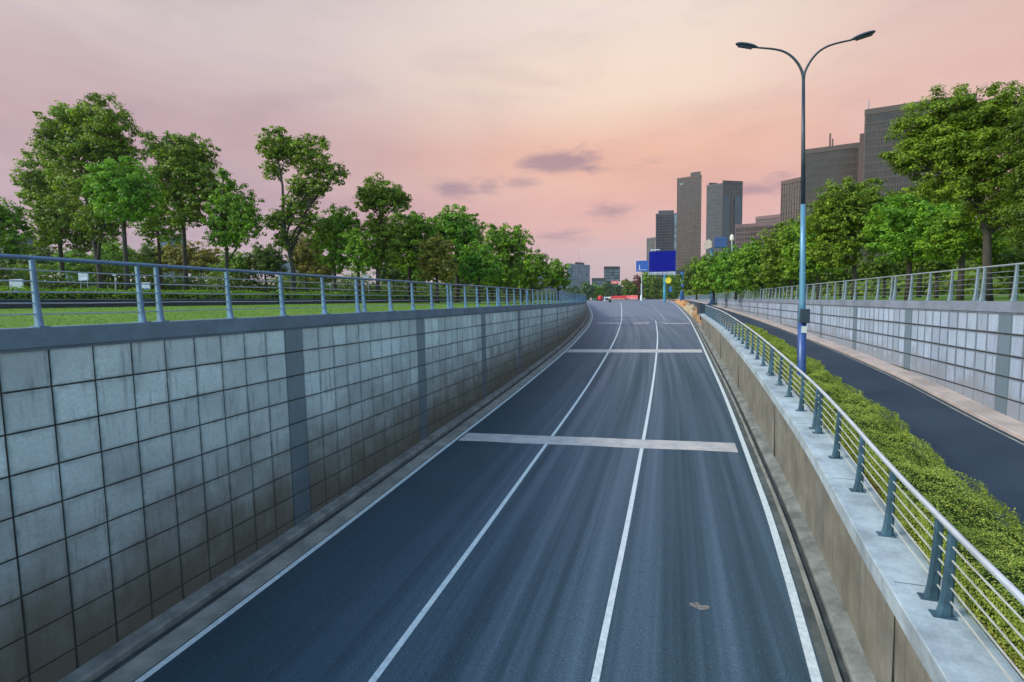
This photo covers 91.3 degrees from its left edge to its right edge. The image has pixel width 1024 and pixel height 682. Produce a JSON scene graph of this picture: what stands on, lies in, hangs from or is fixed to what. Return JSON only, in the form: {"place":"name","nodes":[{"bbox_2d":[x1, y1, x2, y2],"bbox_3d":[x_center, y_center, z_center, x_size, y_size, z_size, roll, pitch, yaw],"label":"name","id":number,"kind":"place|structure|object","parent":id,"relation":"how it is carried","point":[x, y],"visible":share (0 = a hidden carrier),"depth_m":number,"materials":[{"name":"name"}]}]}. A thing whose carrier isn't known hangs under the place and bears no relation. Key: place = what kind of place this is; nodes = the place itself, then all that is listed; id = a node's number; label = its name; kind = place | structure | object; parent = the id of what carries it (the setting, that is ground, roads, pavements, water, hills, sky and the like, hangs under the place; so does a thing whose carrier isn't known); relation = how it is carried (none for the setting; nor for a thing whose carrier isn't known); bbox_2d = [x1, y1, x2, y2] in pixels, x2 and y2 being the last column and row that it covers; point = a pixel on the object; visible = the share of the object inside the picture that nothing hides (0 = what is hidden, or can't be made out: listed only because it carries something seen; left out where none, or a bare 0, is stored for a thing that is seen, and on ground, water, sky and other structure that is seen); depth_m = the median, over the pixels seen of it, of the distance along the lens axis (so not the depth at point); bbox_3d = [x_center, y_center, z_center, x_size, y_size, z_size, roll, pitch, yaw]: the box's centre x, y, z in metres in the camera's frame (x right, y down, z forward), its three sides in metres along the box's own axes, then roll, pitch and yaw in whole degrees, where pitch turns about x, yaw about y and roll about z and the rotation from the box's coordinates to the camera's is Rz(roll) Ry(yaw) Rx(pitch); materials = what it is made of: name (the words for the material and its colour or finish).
{"place":"outdoors","nodes":[
{"label":"outdoors","id":0,"kind":"place"},
{"bbox_2d":[100,299,842,681],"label":"road","id":1,"kind":"structure","parent":0,"point":[524,595],"depth_m":13.35,"materials":[{"name":"asphalt"}]},
{"bbox_2d":[0,301,586,681],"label":"tiled retaining wall","id":2,"kind":"structure","parent":1,"relation":"on","point":[149,471],"depth_m":11.94,"materials":[{"name":"tile"}]},
{"bbox_2d":[0,254,585,326],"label":"steel railing","id":3,"kind":"object","parent":2,"relation":"on","point":[38,313],"visible":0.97,"depth_m":13.15,"materials":[{"name":"metal"}]},
{"bbox_2d":[57,309,587,681],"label":"kerb","id":4,"kind":"structure","parent":1,"relation":"on","point":[94,668],"depth_m":13.36,"materials":[{"name":"concrete"}]},
{"bbox_2d":[92,307,588,681],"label":"gutter","id":5,"kind":"object","parent":1,"relation":"on","point":[158,637],"visible":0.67,"depth_m":13.72,"materials":[{"name":"concrete"}]},
{"bbox_2d":[100,304,591,681],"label":"kerb","id":6,"kind":"structure","parent":1,"relation":"on","point":[134,668],"depth_m":13.58,"materials":[{"name":"concrete"}]},
{"bbox_2d":[134,305,592,681],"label":"road marking","id":7,"kind":"object","parent":1,"relation":"on","point":[142,678],"visible":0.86,"depth_m":13.63,"materials":[{"name":"paint"}]},
{"bbox_2d":[368,305,621,681],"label":"road marking","id":8,"kind":"object","parent":1,"relation":"on","point":[395,650],"visible":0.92,"depth_m":13.35,"materials":[{"name":"paint"}]},
{"bbox_2d":[459,433,737,451],"bbox_3d":[3.646,4.614,22.932,12.444,0.105,1.248,0,5,13],"label":"road marking","id":9,"kind":"object","parent":1,"relation":"on","point":[640,443],"visible":1,"depth_m":22.82,"materials":[{"name":"paint"}]},
{"bbox_2d":[591,321,657,681],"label":"road marking","id":10,"kind":"object","parent":1,"relation":"on","point":[602,645],"visible":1,"depth_m":13.03,"materials":[{"name":"paint"}]},
{"bbox_2d":[567,349,702,352],"bbox_3d":[12.287,1.001,50.868,13.432,0.137,2.244,0,5,13],"label":"road marking","id":11,"kind":"object","parent":1,"relation":"on","point":[637,350],"visible":1,"depth_m":51.04,"materials":[{"name":"paint"}]},
{"bbox_2d":[630,274,644,299],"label":"distant tree","id":12,"kind":"object","parent":1,"relation":"on","point":[637,282],"visible":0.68,"depth_m":299.76,"materials":[{"name":"red plant"}]},
{"bbox_2d":[636,260,647,301],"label":"direction sign","id":13,"kind":"object","parent":1,"relation":"on","point":[641,266],"visible":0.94,"depth_m":206.74,"materials":[{"name":"metal"}]},
{"bbox_2d":[648,249,675,301],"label":"billboard","id":14,"kind":"object","parent":1,"relation":"on","point":[663,261],"visible":1,"depth_m":190.06},
{"bbox_2d":[668,301,821,681],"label":"road marking","id":15,"kind":"object","parent":1,"relation":"on","point":[813,668],"visible":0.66,"depth_m":12.97,"materials":[{"name":"paint"}]},
{"bbox_2d":[672,302,835,681],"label":"gutter","id":16,"kind":"object","parent":1,"relation":"on","point":[824,663],"visible":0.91,"depth_m":12.96,"materials":[{"name":"concrete"}]},
{"bbox_2d":[673,302,841,681],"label":"kerb","id":17,"kind":"structure","parent":1,"relation":"on","point":[837,676],"depth_m":13.02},
{"bbox_2d":[677,304,850,681],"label":"gutter","id":18,"kind":"object","parent":1,"relation":"on","point":[834,646],"visible":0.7,"depth_m":12.90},
{"bbox_2d":[674,302,875,681],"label":"kerb","id":19,"kind":"structure","parent":1,"relation":"on","point":[856,663],"depth_m":12.78,"materials":[{"name":"concrete"}]},
{"bbox_2d":[699,313,1023,681],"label":"median wall","id":20,"kind":"structure","parent":1,"relation":"on","point":[903,634],"depth_m":9.83,"materials":[{"name":"concrete"}]},
{"bbox_2d":[705,305,1023,681],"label":"steel railing","id":21,"kind":"object","parent":20,"relation":"on","point":[944,597],"visible":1,"depth_m":8.44,"materials":[{"name":"metal"}]},
{"bbox_2d":[0,294,1023,327],"bbox_3d":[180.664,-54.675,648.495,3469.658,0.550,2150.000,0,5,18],"label":"ground","id":22,"kind":"structure","parent":0,"point":[97,318],"depth_m":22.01,"materials":[{"name":"plant"}]},
{"bbox_2d":[0,197,34,285],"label":"broadleaf tree","id":23,"kind":"object","parent":22,"relation":"on","point":[9,236],"visible":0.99,"depth_m":60.72,"materials":[{"name":"green plant"}]},
{"bbox_2d":[15,243,59,272],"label":"background bush","id":24,"kind":"object","parent":22,"relation":"on","point":[45,252],"visible":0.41,"depth_m":94.80,"materials":[{"name":"green plant"}]},
{"bbox_2d":[9,145,109,286],"bbox_3d":[-59.849,-14.894,66.100,13.816,21.766,7.475,1,5,29],"label":"broadleaf tree","id":25,"kind":"object","parent":22,"relation":"on","point":[57,211],"visible":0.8,"depth_m":64.66,"materials":[{"name":"green plant"}]},
{"bbox_2d":[48,247,93,281],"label":"background bush","id":26,"kind":"object","parent":22,"relation":"on","point":[76,254],"visible":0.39,"depth_m":92.62,"materials":[{"name":"green plant"}]},
{"bbox_2d":[25,92,147,288],"bbox_3d":[-49.066,-15.930,58.285,15.869,24.715,7.656,0,5,18],"label":"broadleaf tree","id":27,"kind":"object","parent":22,"relation":"on","point":[67,138],"visible":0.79,"depth_m":56.69,"materials":[{"name":"green plant"}]},
{"bbox_2d":[85,237,136,274],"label":"background bush","id":28,"kind":"object","parent":22,"relation":"on","point":[112,251],"visible":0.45,"depth_m":89.26,"materials":[{"name":"green plant"}]},
{"bbox_2d":[80,155,165,290],"bbox_3d":[-37.316,-10.259,48.269,9.050,14.551,5.309,0,5,18],"label":"round tree","id":29,"kind":"object","parent":22,"relation":"on","point":[121,192],"visible":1,"depth_m":47.39,"materials":[{"name":"green plant"}]},
{"bbox_2d":[130,242,167,288],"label":"background bush","id":30,"kind":"object","parent":22,"relation":"on","point":[145,250],"visible":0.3,"depth_m":86.76,"materials":[{"name":"green plant"}]},
{"bbox_2d":[128,197,187,289],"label":"slender tree","id":31,"kind":"object","parent":22,"relation":"on","point":[157,228],"visible":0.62,"depth_m":65.64,"materials":[{"name":"green plant"}]},
{"bbox_2d":[153,243,197,275],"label":"background bush","id":32,"kind":"object","parent":22,"relation":"on","point":[172,257],"visible":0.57,"depth_m":85.32,"materials":[{"name":"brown plant"}]},
{"bbox_2d":[133,130,232,290],"bbox_3d":[-36.201,-13.574,56.045,11.669,19.896,6.853,0,5,18],"label":"broadleaf tree","id":33,"kind":"object","parent":22,"relation":"on","point":[186,168],"visible":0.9,"depth_m":55.08,"materials":[{"name":"green plant"}]},
{"bbox_2d":[178,240,221,276],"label":"background bush","id":34,"kind":"object","parent":22,"relation":"on","point":[202,257],"visible":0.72,"depth_m":84.21,"materials":[{"name":"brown plant"}]},
{"bbox_2d":[199,167,266,289],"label":"broadleaf tree","id":35,"kind":"object","parent":22,"relation":"on","point":[231,219],"visible":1,"depth_m":49.31,"materials":[{"name":"green plant"}]},
{"bbox_2d":[218,249,251,274],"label":"background bush","id":36,"kind":"object","parent":22,"relation":"on","point":[234,260],"visible":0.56,"depth_m":81.47,"materials":[{"name":"green plant"}]},
{"bbox_2d":[0,285,510,298],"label":"trimmed hedge","id":37,"kind":"object","parent":22,"relation":"on","point":[220,295],"visible":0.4,"depth_m":32.85,"materials":[{"name":"green plant"}]},
{"bbox_2d":[0,299,525,308],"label":"wall","id":38,"kind":"structure","parent":22,"relation":"on","point":[302,301],"depth_m":31.09,"materials":[{"name":"concrete"}]},
{"bbox_2d":[242,241,287,292],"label":"background bush","id":39,"kind":"object","parent":22,"relation":"on","point":[267,259],"visible":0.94,"depth_m":80.54,"materials":[{"name":"green plant"}]},
{"bbox_2d":[0,244,556,300],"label":"undergrowth","id":40,"kind":"object","parent":22,"relation":"on","point":[24,274],"visible":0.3,"depth_m":73.95,"materials":[{"name":"green plant"}]},
{"bbox_2d":[254,124,350,291],"bbox_3d":[-21.523,-12.921,51.971,10.945,18.745,5.068,0,5,18],"label":"tall sparse tree","id":41,"kind":"object","parent":22,"relation":"on","point":[294,151],"visible":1,"depth_m":51.41,"materials":[{"name":"green plant"}]},
{"bbox_2d":[283,229,323,291],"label":"background bush","id":42,"kind":"object","parent":22,"relation":"on","point":[301,251],"visible":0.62,"depth_m":77.08,"materials":[{"name":"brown plant"}]},
{"bbox_2d":[302,252,339,283],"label":"background bush","id":43,"kind":"object","parent":22,"relation":"on","point":[319,269],"visible":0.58,"depth_m":76.54,"materials":[{"name":"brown plant"}]},
{"bbox_2d":[305,204,365,291],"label":"round tree","id":44,"kind":"object","parent":22,"relation":"on","point":[331,229],"visible":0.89,"depth_m":55.08,"materials":[{"name":"green plant"}]},
{"bbox_2d":[342,227,377,298],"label":"slender tree","id":45,"kind":"object","parent":22,"relation":"on","point":[359,245],"visible":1,"depth_m":49.75,"materials":[{"name":"green plant"}]},
{"bbox_2d":[352,172,412,291],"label":"ball top tree","id":46,"kind":"object","parent":22,"relation":"on","point":[382,199],"visible":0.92,"depth_m":55.42,"materials":[{"name":"green plant"}]},
{"bbox_2d":[372,260,407,292],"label":"background bush","id":47,"kind":"object","parent":22,"relation":"on","point":[391,273],"visible":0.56,"depth_m":102.08,"materials":[{"name":"green plant"}]},
{"bbox_2d":[398,264,430,294],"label":"background bush","id":48,"kind":"object","parent":22,"relation":"on","point":[414,277],"visible":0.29,"depth_m":100.74,"materials":[{"name":"green plant"}]},
{"bbox_2d":[382,210,448,298],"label":"broadleaf tree","id":49,"kind":"object","parent":22,"relation":"on","point":[415,227],"visible":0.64,"depth_m":60.48,"materials":[{"name":"green plant"}]},
{"bbox_2d":[415,231,459,302],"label":"broadleaf tree","id":50,"kind":"object","parent":22,"relation":"on","point":[438,261],"visible":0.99,"depth_m":55.86,"materials":[{"name":"green plant"}]},
{"bbox_2d":[439,273,469,290],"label":"background bush","id":51,"kind":"object","parent":22,"relation":"on","point":[462,281],"visible":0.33,"depth_m":98.19,"materials":[{"name":"green plant"}]},
{"bbox_2d":[425,203,485,301],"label":"broadleaf tree","id":52,"kind":"object","parent":22,"relation":"on","point":[456,226],"visible":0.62,"depth_m":67.01,"materials":[{"name":"green plant"}]},
{"bbox_2d":[457,238,505,302],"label":"round tree","id":53,"kind":"object","parent":22,"relation":"on","point":[478,263],"visible":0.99,"depth_m":62.80,"materials":[{"name":"green plant"}]},
{"bbox_2d":[470,276,508,300],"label":"background bush","id":54,"kind":"object","parent":22,"relation":"on","point":[484,289],"visible":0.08,"depth_m":95.29,"materials":[{"name":"green plant"}]},
{"bbox_2d":[480,222,534,301],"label":"broadleaf tree","id":55,"kind":"object","parent":22,"relation":"on","point":[503,242],"visible":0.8,"depth_m":76.26,"materials":[{"name":"green plant"}]},
{"bbox_2d":[504,278,546,301],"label":"background bush","id":56,"kind":"object","parent":22,"relation":"on","point":[538,286],"visible":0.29,"depth_m":94.71,"materials":[{"name":"green plant"}]},
{"bbox_2d":[511,247,553,301],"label":"broadleaf tree","id":57,"kind":"object","parent":22,"relation":"on","point":[537,269],"visible":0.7,"depth_m":85.22,"materials":[{"name":"green plant"}]},
{"bbox_2d":[542,258,572,300],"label":"round tree","id":58,"kind":"object","parent":22,"relation":"on","point":[556,279],"visible":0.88,"depth_m":94.93,"materials":[{"name":"green plant"}]},
{"bbox_2d":[567,262,589,299],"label":"apartment block","id":59,"kind":"structure","parent":22,"relation":"on","point":[580,273],"depth_m":664.81,"materials":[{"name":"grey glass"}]},
{"bbox_2d":[579,281,596,300],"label":"distant tree","id":60,"kind":"object","parent":22,"relation":"on","point":[588,289],"visible":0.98,"depth_m":297.75,"materials":[{"name":"green plant"}]},
{"bbox_2d":[601,280,615,299],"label":"distant tree","id":61,"kind":"object","parent":22,"relation":"on","point":[608,288],"visible":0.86,"depth_m":316.56,"materials":[{"name":"green plant"}]},
{"bbox_2d":[604,266,619,299],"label":"apartment block","id":62,"kind":"structure","parent":22,"relation":"on","point":[611,273],"depth_m":592.72,"materials":[{"name":"grey glass"}]},
{"bbox_2d":[622,281,638,295],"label":"distant tree","id":63,"kind":"object","parent":22,"relation":"on","point":[627,289],"visible":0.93,"depth_m":289.28,"materials":[{"name":"green plant"}]},
{"bbox_2d":[640,271,654,298],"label":"distant tree","id":64,"kind":"object","parent":22,"relation":"on","point":[645,280],"visible":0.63,"depth_m":320.85,"materials":[{"name":"green plant"}]},
{"bbox_2d":[647,237,655,298],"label":"office tower","id":65,"kind":"structure","parent":22,"relation":"on","point":[650,243],"depth_m":722.57,"materials":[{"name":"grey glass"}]},
{"bbox_2d":[648,274,666,298],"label":"distant tree","id":66,"kind":"object","parent":22,"relation":"on","point":[656,286],"visible":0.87,"depth_m":284.76,"materials":[{"name":"green plant"}]},
{"bbox_2d":[656,210,673,278],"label":"office tower","id":67,"kind":"structure","parent":22,"relation":"on","point":[664,230],"depth_m":663.38,"materials":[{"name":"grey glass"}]},
{"bbox_2d":[658,278,674,298],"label":"distant tree","id":68,"kind":"object","parent":22,"relation":"on","point":[671,294],"visible":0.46,"depth_m":283.02,"materials":[{"name":"green plant"}]},
{"bbox_2d":[666,271,679,298],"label":"distant tree","id":69,"kind":"object","parent":22,"relation":"on","point":[675,284],"visible":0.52,"depth_m":292.43,"materials":[{"name":"green plant"}]},
{"bbox_2d":[676,171,701,298],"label":"office tower","id":70,"kind":"structure","parent":22,"relation":"on","point":[689,191],"depth_m":572.65,"materials":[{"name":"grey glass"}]},
{"bbox_2d":[677,257,709,299],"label":"broadleaf tree","id":71,"kind":"object","parent":22,"relation":"on","point":[687,279],"visible":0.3,"depth_m":125.30,"materials":[{"name":"green plant"}]},
{"bbox_2d":[690,251,729,299],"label":"broadleaf tree","id":72,"kind":"object","parent":22,"relation":"on","point":[704,280],"visible":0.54,"depth_m":99.20,"materials":[{"name":"green plant"}]},
{"bbox_2d":[706,180,742,262],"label":"office tower","id":73,"kind":"structure","parent":22,"relation":"on","point":[724,199],"depth_m":503.61,"materials":[{"name":"grey glass"}]},
{"bbox_2d":[708,244,760,299],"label":"broadleaf tree","id":74,"kind":"object","parent":22,"relation":"on","point":[724,279],"visible":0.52,"depth_m":80.20,"materials":[{"name":"green plant"}]},
{"bbox_2d":[727,236,778,298],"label":"broadleaf tree","id":75,"kind":"object","parent":22,"relation":"on","point":[749,255],"visible":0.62,"depth_m":66.14,"materials":[{"name":"green plant"}]},
{"bbox_2d":[735,214,779,271],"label":"building","id":76,"kind":"structure","parent":22,"relation":"on","point":[744,233],"depth_m":386.76,"materials":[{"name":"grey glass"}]},
{"bbox_2d":[753,218,813,298],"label":"broadleaf tree","id":77,"kind":"object","parent":22,"relation":"on","point":[774,259],"visible":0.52,"depth_m":54.79,"materials":[{"name":"green plant"}]},
{"bbox_2d":[780,177,800,229],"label":"office block","id":78,"kind":"structure","parent":22,"relation":"on","point":[790,198],"depth_m":311.91,"materials":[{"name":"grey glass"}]},
{"bbox_2d":[782,277,831,290],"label":"background bush","id":79,"kind":"object","parent":22,"relation":"on","point":[810,280],"visible":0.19,"depth_m":67.70,"materials":[{"name":"green plant"}]},
{"bbox_2d":[774,205,848,299],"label":"broadleaf tree","id":80,"kind":"object","parent":22,"relation":"on","point":[792,253],"visible":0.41,"depth_m":45.24,"materials":[{"name":"green plant"}]},
{"bbox_2d":[805,133,859,273],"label":"grid office block","id":81,"kind":"structure","parent":22,"relation":"on","point":[836,163],"depth_m":246.78,"materials":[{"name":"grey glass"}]},
{"bbox_2d":[811,261,866,297],"bbox_3d":[34.684,-6.677,52.954,5.781,4.517,3.187,0,5,18],"label":"background bush","id":82,"kind":"object","parent":22,"relation":"on","point":[845,274],"visible":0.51,"depth_m":52.45,"materials":[{"name":"green plant"}]},
{"bbox_2d":[799,175,902,299],"bbox_3d":[24.389,-7.289,35.872,6.941,8.818,5.039,0,5,18],"label":"broadleaf tree","id":83,"kind":"object","parent":22,"relation":"on","point":[838,212],"visible":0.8,"depth_m":35.17,"materials":[{"name":"green plant"}]},
{"bbox_2d":[678,249,1023,297],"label":"undergrowth","id":84,"kind":"object","parent":22,"relation":"on","point":[999,288],"visible":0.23,"depth_m":56.28,"materials":[{"name":"green plant"}]},
{"bbox_2d":[849,254,912,297],"bbox_3d":[30.652,-5.348,41.439,4.619,3.834,2.947,-1,5,-1],"label":"background bush","id":85,"kind":"object","parent":22,"relation":"on","point":[882,268],"visible":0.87,"depth_m":40.87,"materials":[{"name":"green plant"}]},
{"bbox_2d":[861,188,964,299],"bbox_3d":[21.960,-5.197,27.279,5.034,6.088,3.862,0,5,18],"label":"round tree","id":86,"kind":"object","parent":22,"relation":"on","point":[895,230],"visible":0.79,"depth_m":26.88,"materials":[{"name":"green plant"}]},
{"bbox_2d":[857,93,976,266],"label":"grid office block","id":87,"kind":"structure","parent":22,"relation":"on","point":[872,145],"depth_m":217.04,"materials":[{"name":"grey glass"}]},
{"bbox_2d":[901,249,958,297],"bbox_3d":[27.268,-4.411,32.384,3.144,3.524,2.393,0,5,18],"label":"background bush","id":88,"kind":"object","parent":22,"relation":"on","point":[933,265],"visible":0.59,"depth_m":32.13,"materials":[{"name":"green plant"}]},
{"bbox_2d":[897,179,968,296],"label":"broadleaf tree","id":89,"kind":"object","parent":22,"relation":"on","point":[905,204],"visible":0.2,"depth_m":39.47,"materials":[{"name":"green plant"}]},
{"bbox_2d":[878,80,1023,300],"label":"broadleaf tree","id":90,"kind":"object","parent":22,"relation":"on","point":[948,129],"visible":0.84,"depth_m":19.29,"materials":[{"name":"green plant"}]},
{"bbox_2d":[914,200,1014,299],"bbox_3d":[21.669,-4.302,24.154,4.029,4.809,2.911,0,5,18],"label":"broadleaf tree","id":91,"kind":"object","parent":22,"relation":"on","point":[960,239],"visible":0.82,"depth_m":23.90,"materials":[{"name":"green plant"}]},
{"bbox_2d":[967,218,1023,261],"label":"broadleaf tree","id":92,"kind":"object","parent":22,"relation":"on","point":[1012,247],"visible":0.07,"depth_m":26.34,"materials":[{"name":"green plant"}]},
{"bbox_2d":[976,245,1023,298],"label":"background bush","id":93,"kind":"object","parent":22,"relation":"on","point":[1012,256],"visible":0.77,"depth_m":24.00,"materials":[{"name":"green plant"}]},
{"bbox_2d":[992,85,1023,248],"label":"broadleaf tree","id":94,"kind":"object","parent":22,"relation":"on","point":[1014,180],"visible":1,"depth_m":17.33,"materials":[{"name":"green plant"}]},
{"bbox_2d":[0,0,1023,325],"label":"sky","id":95,"kind":"structure","parent":0,"point":[574,123],"materials":[{"name":"pink"}]},
{"bbox_2d":[657,299,1023,680],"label":"planting bed","id":96,"kind":"object","parent":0,"point":[875,487],"visible":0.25,"depth_m":9.23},
{"bbox_2d":[736,30,875,392],"bbox_3d":[11.232,-4.824,19.659,4.740,13.952,0.560,0,5,18],"label":"street lamp","id":97,"kind":"object","parent":96,"relation":"on","point":[804,315],"visible":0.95,"depth_m":19.60,"materials":[{"name":"blue metal"}]},
{"bbox_2d":[734,323,1023,678],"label":"clipped hedge","id":98,"kind":"object","parent":96,"relation":"on","point":[996,543],"visible":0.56,"depth_m":9.74,"materials":[{"name":"green plant"}]},
{"bbox_2d":[666,299,1023,541],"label":"side road","id":99,"kind":"structure","parent":0,"point":[992,459],"depth_m":16.55,"materials":[{"name":"asphalt"}]},
{"bbox_2d":[686,299,1023,422],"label":"tiled retaining wall","id":100,"kind":"structure","parent":99,"relation":"on","point":[973,350],"depth_m":21.61,"materials":[{"name":"tile"}]},
{"bbox_2d":[703,237,726,304],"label":"sign column","id":101,"kind":"structure","parent":100,"relation":"on","point":[720,242],"depth_m":116.99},
{"bbox_2d":[678,262,1023,301],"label":"steel railing","id":102,"kind":"object","parent":100,"relation":"on","point":[1014,294],"visible":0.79,"depth_m":24.72,"materials":[{"name":"metal"}]},
{"bbox_2d":[703,303,1023,444],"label":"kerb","id":103,"kind":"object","parent":99,"relation":"on","point":[920,391],"visible":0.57,"depth_m":20.00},
{"bbox_2d":[685,299,1023,440],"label":"pavement","id":104,"kind":"structure","parent":0,"point":[1002,422],"depth_m":21.01,"materials":[{"name":"concrete"}]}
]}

